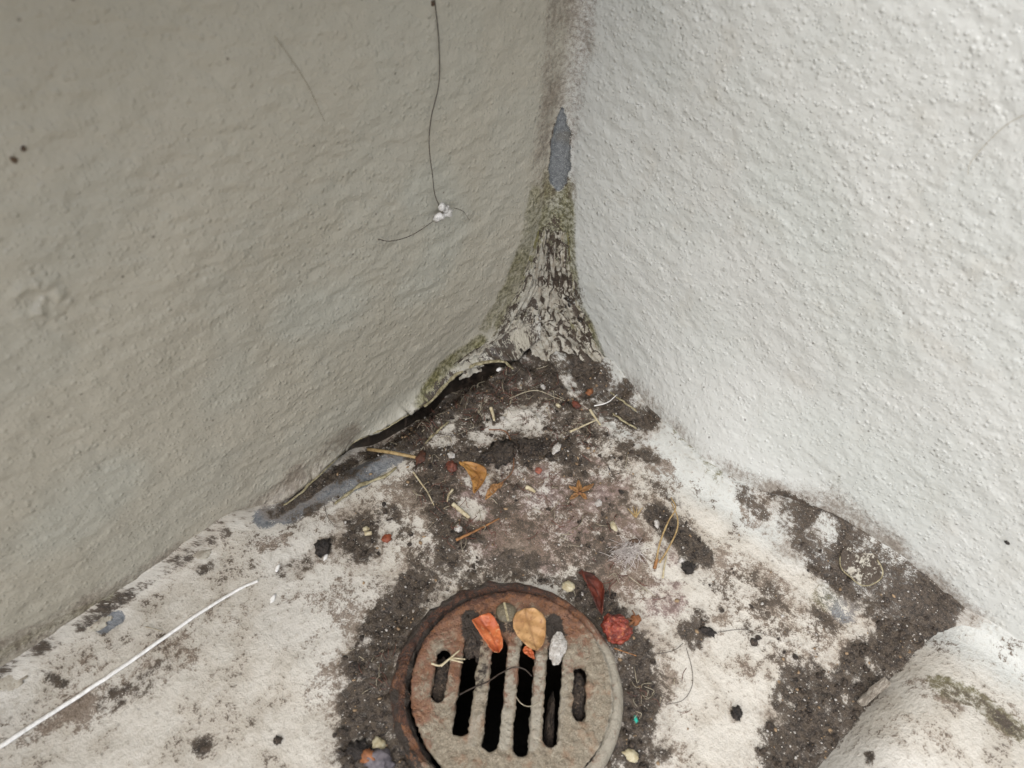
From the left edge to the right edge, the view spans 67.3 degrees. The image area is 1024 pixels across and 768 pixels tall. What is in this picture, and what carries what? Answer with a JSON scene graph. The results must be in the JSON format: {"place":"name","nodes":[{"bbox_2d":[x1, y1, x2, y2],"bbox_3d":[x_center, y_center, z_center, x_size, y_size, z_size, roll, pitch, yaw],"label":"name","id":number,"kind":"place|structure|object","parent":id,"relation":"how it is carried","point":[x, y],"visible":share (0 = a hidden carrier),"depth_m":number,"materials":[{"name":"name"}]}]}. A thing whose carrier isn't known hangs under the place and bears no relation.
{"place":"outdoors","nodes":[
{"label":"outdoors","id":0,"kind":"place"},
{"bbox_2d":[0,349,1023,767],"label":"ground","id":1,"kind":"structure","parent":0,"point":[242,677],"depth_m":0.37,"materials":[{"name":"paint"}]},
{"bbox_2d":[0,675,27,691],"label":"paint flake","id":2,"kind":"object","parent":1,"relation":"on","point":[8,683],"visible":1,"depth_m":0.33,"materials":[{"name":"beige paint"}]},
{"bbox_2d":[87,615,112,631],"bbox_3d":[-0.185,0.107,0.345,0.005,0.003,0.011,38,55,25],"label":"paint flake","id":3,"kind":"object","parent":1,"relation":"on","point":[99,624],"visible":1,"depth_m":0.34,"materials":[{"name":"white paint"}]},
{"bbox_2d":[0,580,257,748],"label":"white thread","id":4,"kind":"object","parent":1,"relation":"on","point":[67,703],"visible":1,"depth_m":0.33},
{"bbox_2d":[193,549,211,559],"bbox_3d":[-0.149,0.082,0.370,0.005,0.004,0.009,38,55,25],"label":"paint flake","id":5,"kind":"object","parent":1,"relation":"on","point":[203,554],"visible":1,"depth_m":0.37,"materials":[{"name":"white paint"}]},
{"bbox_2d":[270,594,275,602],"bbox_3d":[-0.112,0.101,0.361,0.003,0.001,0.004,38,55,25],"label":"paint chip","id":6,"kind":"object","parent":1,"relation":"on","point":[272,598],"visible":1,"depth_m":0.36,"materials":[{"name":"white paint"}]},
{"bbox_2d":[273,735,282,745],"bbox_3d":[-0.098,0.148,0.320,0.004,0.004,0.004,38,55,25],"label":"dirt clod","id":7,"kind":"object","parent":1,"relation":"on","point":[277,740],"visible":1,"depth_m":0.32,"materials":[{"name":"soil"}]},
{"bbox_2d":[0,0,581,666],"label":"rendered wall","id":8,"kind":"structure","parent":1,"relation":"on","point":[218,298],"depth_m":0.30,"materials":[{"name":"paint"}]},
{"bbox_2d":[9,157,17,162],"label":"wall speck","id":9,"kind":"structure","parent":8,"relation":"attached to","point":[13,159],"depth_m":0.21},
{"bbox_2d":[20,145,26,151],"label":"wall speck","id":10,"kind":"structure","parent":8,"relation":"attached to","point":[23,148],"depth_m":0.21},
{"bbox_2d":[275,37,323,119],"bbox_3d":[-0.073,-0.104,0.265,0.001,0.035,0.015,38,55,25],"label":"hair","id":11,"kind":"object","parent":8,"relation":"attached to","point":[301,74],"visible":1,"depth_m":0.26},
{"bbox_2d":[378,221,432,241],"bbox_3d":[-0.048,-0.070,0.350,0.001,0.008,0.033,38,55,25],"label":"hair","id":12,"kind":"object","parent":8,"relation":"attached to","point":[405,237],"visible":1,"depth_m":0.35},
{"bbox_2d":[429,0,439,204],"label":"hair","id":13,"kind":"object","parent":8,"relation":"hanging from","point":[435,98],"visible":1,"depth_m":0.32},
{"bbox_2d":[433,202,452,222],"bbox_3d":[-0.032,-0.081,0.360,0.005,0.011,0.012,38,55,25],"label":"crystal crumb","id":14,"kind":"object","parent":8,"relation":"attached to","point":[445,210],"visible":1,"depth_m":0.36,"materials":[{"name":"white"}]},
{"bbox_2d":[453,226,603,379],"bbox_3d":[0.021,-0.042,0.452,0.108,0.085,0.053,3,48,-3],"label":"paint film","id":15,"kind":"object","parent":8,"relation":"attached to","point":[563,329],"visible":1,"depth_m":0.47,"materials":[{"name":"white paint"}]},
{"bbox_2d":[314,538,331,557],"bbox_3d":[-0.093,0.080,0.380,0.010,0.004,0.010,38,55,25],"label":"dirt clod","id":16,"kind":"object","parent":1,"relation":"on","point":[322,547],"visible":1,"depth_m":0.38,"materials":[{"name":"black soil"}]},
{"bbox_2d":[346,738,367,761],"bbox_3d":[-0.064,0.151,0.318,0.009,0.008,0.009,-4,49,-9],"label":"dirt clod","id":17,"kind":"object","parent":1,"relation":"on","point":[356,748],"visible":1,"depth_m":0.32,"materials":[{"name":"black soil"}]},
{"bbox_2d":[360,748,374,763],"bbox_3d":[-0.059,0.153,0.316,0.008,0.007,0.007,38,55,25],"label":"seed husk","id":18,"kind":"object","parent":1,"relation":"on","point":[366,753],"visible":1,"depth_m":0.31,"materials":[{"name":"orange plant"}]},
{"bbox_2d":[364,531,371,535],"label":"straw","id":19,"kind":"object","parent":1,"relation":"on","point":[366,533],"visible":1,"depth_m":0.39,"materials":[{"name":"beige plant"}]},
{"bbox_2d":[372,736,385,748],"bbox_3d":[-0.056,0.150,0.321,0.007,0.003,0.006,38,55,25],"label":"white crumb","id":20,"kind":"object","parent":1,"relation":"on","point":[378,742],"visible":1,"depth_m":0.32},
{"bbox_2d":[363,748,395,767],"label":"pebble","id":21,"kind":"object","parent":1,"relation":"on","point":[382,757],"visible":1,"depth_m":0.32,"materials":[{"name":"grey stone"}]},
{"bbox_2d":[381,534,391,542],"bbox_3d":[-0.063,0.078,0.387,0.005,0.003,0.006,38,55,25],"label":"seed husk","id":22,"kind":"object","parent":1,"relation":"on","point":[386,538],"visible":1,"depth_m":0.39,"materials":[{"name":"red plant"}]},
{"bbox_2d":[367,447,415,458],"bbox_3d":[-0.067,0.039,0.424,0.032,0.014,0.005,22,50,13],"label":"straw","id":23,"kind":"object","parent":1,"relation":"on","point":[389,452],"visible":1,"depth_m":0.42,"materials":[{"name":"beige plant"}]},
{"bbox_2d":[415,450,425,465],"bbox_3d":[-0.050,0.040,0.417,0.007,0.005,0.010,38,55,25],"label":"seed husk","id":24,"kind":"object","parent":1,"relation":"on","point":[420,458],"visible":1,"depth_m":0.42,"materials":[{"name":"brown plant"}]},
{"bbox_2d":[412,471,433,505],"bbox_3d":[-0.047,0.055,0.406,0.023,0.001,0.007,38,55,25],"label":"straw","id":25,"kind":"object","parent":1,"relation":"on","point":[413,472],"visible":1,"depth_m":0.41,"materials":[{"name":"beige plant"}]},
{"bbox_2d":[447,452,454,458],"bbox_3d":[-0.033,0.039,0.421,0.005,0.003,0.005,38,55,25],"label":"white crumb","id":26,"kind":"object","parent":1,"relation":"on","point":[451,455],"visible":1,"depth_m":0.42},
{"bbox_2d":[445,460,457,471],"bbox_3d":[-0.033,0.044,0.416,0.007,0.005,0.006,38,55,25],"label":"seed husk","id":27,"kind":"object","parent":1,"relation":"on","point":[451,466],"visible":1,"depth_m":0.41,"materials":[{"name":"red plant"}]},
{"bbox_2d":[454,524,461,532],"bbox_3d":[-0.028,0.074,0.392,0.005,0.003,0.005,38,55,25],"label":"white crumb","id":28,"kind":"object","parent":1,"relation":"on","point":[458,529],"visible":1,"depth_m":0.39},
{"bbox_2d":[451,502,470,518],"bbox_3d":[-0.027,0.066,0.399,0.012,0.003,0.003,38,55,25],"label":"straw","id":29,"kind":"object","parent":1,"relation":"on","point":[460,510],"visible":1,"depth_m":0.40,"materials":[{"name":"beige plant"}]},
{"bbox_2d":[459,461,486,493],"bbox_3d":[-0.019,0.048,0.415,0.012,0.003,0.022,-16,52,-19],"label":"dry leaf","id":30,"kind":"object","parent":1,"relation":"on","point":[478,472],"visible":1,"depth_m":0.42,"materials":[{"name":"orange plant"}]},
{"bbox_2d":[456,518,498,540],"bbox_3d":[-0.018,0.074,0.393,0.007,0.002,0.025,38,55,25],"label":"straw","id":31,"kind":"object","parent":1,"relation":"on","point":[466,535],"visible":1,"depth_m":0.39,"materials":[{"name":"brown plant"}]},
{"bbox_2d":[485,483,497,499],"bbox_3d":[-0.011,0.057,0.409,0.005,0.002,0.011,38,55,25],"label":"dry leaf","id":32,"kind":"object","parent":1,"relation":"on","point":[489,493],"visible":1,"depth_m":0.41,"materials":[{"name":"orange plant"}]},
{"bbox_2d":[489,407,494,420],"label":"straw","id":33,"kind":"object","parent":1,"relation":"on","point":[492,412],"visible":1,"depth_m":0.44,"materials":[{"name":"beige plant"}]},
{"bbox_2d":[481,439,515,469],"bbox_3d":[-0.007,0.038,0.426,0.017,0.008,0.024,38,55,25],"label":"dirt clod","id":34,"kind":"object","parent":1,"relation":"on","point":[498,453],"visible":1,"depth_m":0.42,"materials":[{"name":"soil"}]},
{"bbox_2d":[494,482,503,488],"bbox_3d":[-0.007,0.054,0.411,0.003,0.002,0.006,38,55,25],"label":"dry leaf","id":35,"kind":"object","parent":1,"relation":"on","point":[499,485],"visible":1,"depth_m":0.41,"materials":[{"name":"orange plant"}]},
{"bbox_2d":[489,429,513,483],"bbox_3d":[-0.004,0.039,0.425,0.011,0.002,0.038,-5,49,-10],"label":"rootlet","id":36,"kind":"object","parent":1,"relation":"on","point":[513,451],"visible":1,"depth_m":0.43,"materials":[{"name":"brown plant"}]},
{"bbox_2d":[389,581,623,767],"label":"floor drain","id":37,"kind":"object","parent":1,"relation":"in","point":[573,718],"visible":1,"depth_m":0.34,"materials":[{"name":"metal"}]},
{"bbox_2d":[431,650,464,666],"bbox_3d":[-0.028,0.123,0.341,0.010,0.001,0.014,38,55,25],"label":"forked straw","id":38,"kind":"object","parent":37,"relation":"on","point":[452,658],"visible":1,"depth_m":0.34,"materials":[{"name":"beige plant"}]},
{"bbox_2d":[472,612,502,652],"bbox_3d":[-0.009,0.113,0.350,0.010,0.004,0.019,-26,55,-26],"label":"dry petal","id":39,"kind":"object","parent":37,"relation":"on","point":[487,626],"visible":1,"depth_m":0.35,"materials":[{"name":"orange plant"}]},
{"bbox_2d":[459,666,531,694],"bbox_3d":[-0.008,0.129,0.337,0.033,0.001,0.006,-10,50,-14],"label":"twig","id":40,"kind":"object","parent":37,"relation":"on","point":[493,678],"visible":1,"depth_m":0.34,"materials":[{"name":"grey plant"}]},
{"bbox_2d":[523,646,534,658],"bbox_3d":[0.008,0.121,0.346,0.007,0.002,0.004,38,55,25],"label":"dry petal","id":41,"kind":"object","parent":37,"relation":"on","point":[528,651],"visible":1,"depth_m":0.35,"materials":[{"name":"orange plant"}]},
{"bbox_2d":[513,608,545,650],"bbox_3d":[0.009,0.112,0.353,0.019,0.002,0.016,38,55,25],"label":"dry leaf","id":42,"kind":"object","parent":37,"relation":"on","point":[529,626],"visible":1,"depth_m":0.35,"materials":[{"name":"plant"}]},
{"bbox_2d":[549,631,566,664],"bbox_3d":[0.020,0.120,0.347,0.011,0.005,0.014,38,55,25],"label":"white lump","id":43,"kind":"object","parent":37,"relation":"on","point":[557,648],"visible":1,"depth_m":0.35,"materials":[{"name":"white stone"}]},
{"bbox_2d":[348,365,674,718],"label":"pale fibres","id":44,"kind":"object","parent":1,"relation":"on","point":[532,508],"visible":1,"depth_m":0.40,"materials":[{"name":"beige plant"}]},
{"bbox_2d":[358,362,689,712],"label":"root fibres","id":45,"kind":"object","parent":1,"relation":"on","point":[511,485],"visible":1,"depth_m":0.42,"materials":[{"name":"brown plant"}]},
{"bbox_2d":[517,437,542,455],"bbox_3d":[0.010,0.035,0.428,0.015,0.008,0.012,-2,48,-8],"label":"dirt clod","id":46,"kind":"object","parent":1,"relation":"on","point":[532,447],"visible":1,"depth_m":0.43,"materials":[{"name":"soil"}]},
{"bbox_2d":[525,485,535,492],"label":"straw","id":47,"kind":"object","parent":1,"relation":"on","point":[530,488],"visible":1,"depth_m":0.41,"materials":[{"name":"beige plant"}]},
{"bbox_2d":[509,390,564,400],"bbox_3d":[0.015,0.006,0.455,0.033,0.003,0.009,4,48,-2],"label":"rootlet","id":48,"kind":"object","parent":1,"relation":"on","point":[535,390],"visible":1,"depth_m":0.46,"materials":[{"name":"beige plant"}]},
{"bbox_2d":[535,467,541,473],"bbox_3d":[0.014,0.047,0.420,0.004,0.002,0.004,38,55,25],"label":"seed husk","id":49,"kind":"object","parent":1,"relation":"on","point":[539,469],"visible":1,"depth_m":0.42,"materials":[{"name":"red plant"}]},
{"bbox_2d":[552,442,560,454],"bbox_3d":[0.024,0.036,0.429,0.006,0.003,0.009,38,55,25],"label":"white crumb","id":50,"kind":"object","parent":1,"relation":"on","point":[556,447],"visible":1,"depth_m":0.43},
{"bbox_2d":[562,580,574,591],"bbox_3d":[0.028,0.099,0.378,0.007,0.003,0.006,38,55,25],"label":"seed","id":51,"kind":"object","parent":1,"relation":"on","point":[568,586],"visible":1,"depth_m":0.38,"materials":[{"name":"beige plant"}]},
{"bbox_2d":[572,400,580,407],"bbox_3d":[0.037,0.012,0.452,0.006,0.003,0.005,38,55,25],"label":"seed husk","id":52,"kind":"object","parent":1,"relation":"on","point":[575,404],"visible":1,"depth_m":0.45,"materials":[{"name":"red plant"}]},
{"bbox_2d":[569,480,593,499],"bbox_3d":[0.037,0.057,0.413,0.014,0.003,0.013,2,48,-4],"label":"star calyx","id":53,"kind":"object","parent":1,"relation":"on","point":[578,489],"visible":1,"depth_m":0.41,"materials":[{"name":"brown plant"}]},
{"bbox_2d":[569,420,595,432],"bbox_3d":[0.041,0.024,0.441,0.005,0.001,0.018,38,55,25],"label":"straw","id":54,"kind":"object","parent":1,"relation":"on","point":[572,430],"visible":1,"depth_m":0.44,"materials":[{"name":"beige plant"}]},
{"bbox_2d":[585,388,593,395],"bbox_3d":[0.047,0.004,0.461,0.004,0.003,0.007,38,55,25],"label":"seed husk","id":55,"kind":"object","parent":1,"relation":"on","point":[589,392],"visible":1,"depth_m":0.46,"materials":[{"name":"orange plant"}]},
{"bbox_2d":[578,569,604,614],"bbox_3d":[0.041,0.100,0.374,0.008,0.006,0.025,-16,52,-19],"label":"dry leaf","id":56,"kind":"object","parent":1,"relation":"on","point":[596,589],"visible":1,"depth_m":0.38,"materials":[{"name":"red plant"}]},
{"bbox_2d":[589,409,600,425],"bbox_3d":[0.048,0.019,0.446,0.012,0.002,0.006,38,55,25],"label":"straw","id":57,"kind":"object","parent":1,"relation":"on","point":[594,416],"visible":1,"depth_m":0.45,"materials":[{"name":"beige plant"}]},
{"bbox_2d":[595,499,601,506],"bbox_3d":[0.046,0.064,0.408,0.004,0.003,0.005,38,55,25],"label":"white crumb","id":58,"kind":"object","parent":1,"relation":"on","point":[598,502],"visible":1,"depth_m":0.41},
{"bbox_2d":[610,521,617,530],"bbox_3d":[0.053,0.074,0.399,0.006,0.002,0.004,38,55,25],"label":"seed","id":59,"kind":"object","parent":1,"relation":"on","point":[613,526],"visible":1,"depth_m":0.40,"materials":[{"name":"beige plant"}]},
{"bbox_2d":[601,610,640,644],"bbox_3d":[0.051,0.112,0.362,0.016,0.012,0.021,38,55,25],"label":"dried berry","id":60,"kind":"object","parent":1,"relation":"on","point":[617,629],"visible":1,"depth_m":0.36,"materials":[{"name":"red plant"}]},
{"bbox_2d":[614,647,636,655],"bbox_3d":[0.052,0.124,0.357,0.010,0.002,0.006,38,55,25],"label":"rootlet","id":61,"kind":"object","parent":1,"relation":"on","point":[624,651],"visible":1,"depth_m":0.36,"materials":[{"name":"brown plant"}]},
{"bbox_2d":[600,535,652,571],"bbox_3d":[0.059,0.085,0.389,0.023,0.004,0.024,38,55,25],"label":"seed fluff","id":62,"kind":"object","parent":1,"relation":"on","point":[629,551],"visible":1,"depth_m":0.39,"materials":[{"name":"white plant"}]},
{"bbox_2d":[337,373,921,767],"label":"tan grit","id":63,"kind":"object","parent":1,"relation":"on","point":[633,637],"visible":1,"depth_m":0.38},
{"bbox_2d":[621,748,638,762],"bbox_3d":[0.051,0.157,0.326,0.008,0.002,0.005,38,55,25],"label":"white crumb","id":64,"kind":"object","parent":1,"relation":"on","point":[631,755],"visible":1,"depth_m":0.33,"materials":[{"name":"beige stone"}]},
{"bbox_2d":[332,368,935,767],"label":"soil crumbs","id":65,"kind":"object","parent":1,"relation":"on","point":[631,743],"visible":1,"depth_m":0.38,"materials":[{"name":"brown soil"}]},
{"bbox_2d":[627,507,642,517],"bbox_3d":[0.065,0.066,0.407,0.007,0.001,0.008,38,55,25],"label":"grass spikelet","id":66,"kind":"object","parent":1,"relation":"on","point":[635,515],"depth_m":0.41,"materials":[{"name":"plant"}]},
{"bbox_2d":[340,370,935,758],"bbox_3d":[0.060,0.080,0.399,0.292,0.021,0.222,2,48,-4],"label":"white grit","id":67,"kind":"object","parent":1,"relation":"on","point":[582,594],"visible":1,"depth_m":0.39,"materials":[{"name":"white stone"}]},
{"bbox_2d":[654,520,659,528],"bbox_3d":[0.076,0.073,0.403,0.005,0.002,0.005,38,55,25],"label":"white crumb","id":68,"kind":"object","parent":1,"relation":"on","point":[656,523],"visible":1,"depth_m":0.40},
{"bbox_2d":[634,643,682,653],"bbox_3d":[0.069,0.124,0.358,0.024,0.001,0.004,-4,49,-9],"label":"hair","id":69,"kind":"object","parent":1,"relation":"on","point":[658,653],"visible":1,"depth_m":0.36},
{"bbox_2d":[662,554,666,578],"bbox_3d":[0.077,0.092,0.387,0.007,0.001,0.012,38,55,25],"label":"straw","id":70,"kind":"object","parent":1,"relation":"on","point":[664,568],"visible":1,"depth_m":0.39,"materials":[{"name":"beige plant"}]},
{"bbox_2d":[653,497,678,568],"bbox_3d":[0.081,0.077,0.398,0.008,0.005,0.043,17,49,10],"label":"grass loop","id":71,"kind":"object","parent":1,"relation":"on","point":[656,562],"depth_m":0.39,"materials":[{"name":"plant"}]},
{"bbox_2d":[678,557,684,562],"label":"white crumb","id":72,"kind":"object","parent":1,"relation":"on","point":[681,560],"visible":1,"depth_m":0.39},
{"bbox_2d":[681,561,695,574],"bbox_3d":[0.089,0.092,0.387,0.008,0.006,0.007,38,55,25],"label":"dirt clod","id":73,"kind":"object","parent":1,"relation":"on","point":[687,567],"visible":1,"depth_m":0.39,"materials":[{"name":"black soil"}]},
{"bbox_2d":[699,626,716,637],"bbox_3d":[0.093,0.117,0.365,0.008,0.002,0.006,38,55,25],"label":"dirt clod","id":74,"kind":"object","parent":1,"relation":"on","point":[708,631],"visible":1,"depth_m":0.36,"materials":[{"name":"black soil"}]},
{"bbox_2d":[730,705,742,721],"bbox_3d":[0.100,0.146,0.341,0.006,0.004,0.007,38,55,25],"label":"dirt clod","id":75,"kind":"object","parent":1,"relation":"on","point":[736,713],"visible":1,"depth_m":0.34,"materials":[{"name":"black soil"}]},
{"bbox_2d":[721,629,778,638],"bbox_3d":[0.113,0.118,0.366,0.030,0.001,0.003,6,48,0],"label":"hair","id":76,"kind":"object","parent":1,"relation":"on","point":[749,630],"visible":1,"depth_m":0.37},
{"bbox_2d":[549,0,1023,641],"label":"rendered wall","id":77,"kind":"structure","parent":1,"relation":"on","point":[795,228],"depth_m":0.34,"materials":[{"name":"paint"}]},
{"bbox_2d":[968,115,1023,171],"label":"hair","id":78,"kind":"object","parent":77,"relation":"attached to","point":[991,138],"visible":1,"depth_m":0.26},
{"bbox_2d":[839,545,883,585],"bbox_3d":[0.175,0.091,0.387,0.022,0.011,0.014,38,55,25],"label":"paint blister","id":79,"kind":"object","parent":1,"relation":"on","point":[862,569],"visible":1,"depth_m":0.39,"materials":[{"name":"white paint"}]},
{"bbox_2d":[857,677,890,706],"bbox_3d":[0.164,0.139,0.348,0.008,0.004,0.018,38,55,25],"label":"wood chip","id":80,"kind":"object","parent":1,"relation":"on","point":[874,691],"visible":1,"depth_m":0.35,"materials":[{"name":"beige wood"}]},
{"bbox_2d":[819,625,1023,767],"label":"kerb","id":81,"kind":"structure","parent":1,"relation":"on","point":[953,697],"depth_m":0.34,"materials":[{"name":"paint"}]},
{"bbox_2d":[669,648,692,703],"bbox_3d":[0.079,0.134,0.350,0.008,0.002,0.028,22,50,14],"label":"hair","id":82,"kind":"object","parent":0,"point":[692,681],"visible":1,"depth_m":0.35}
]}

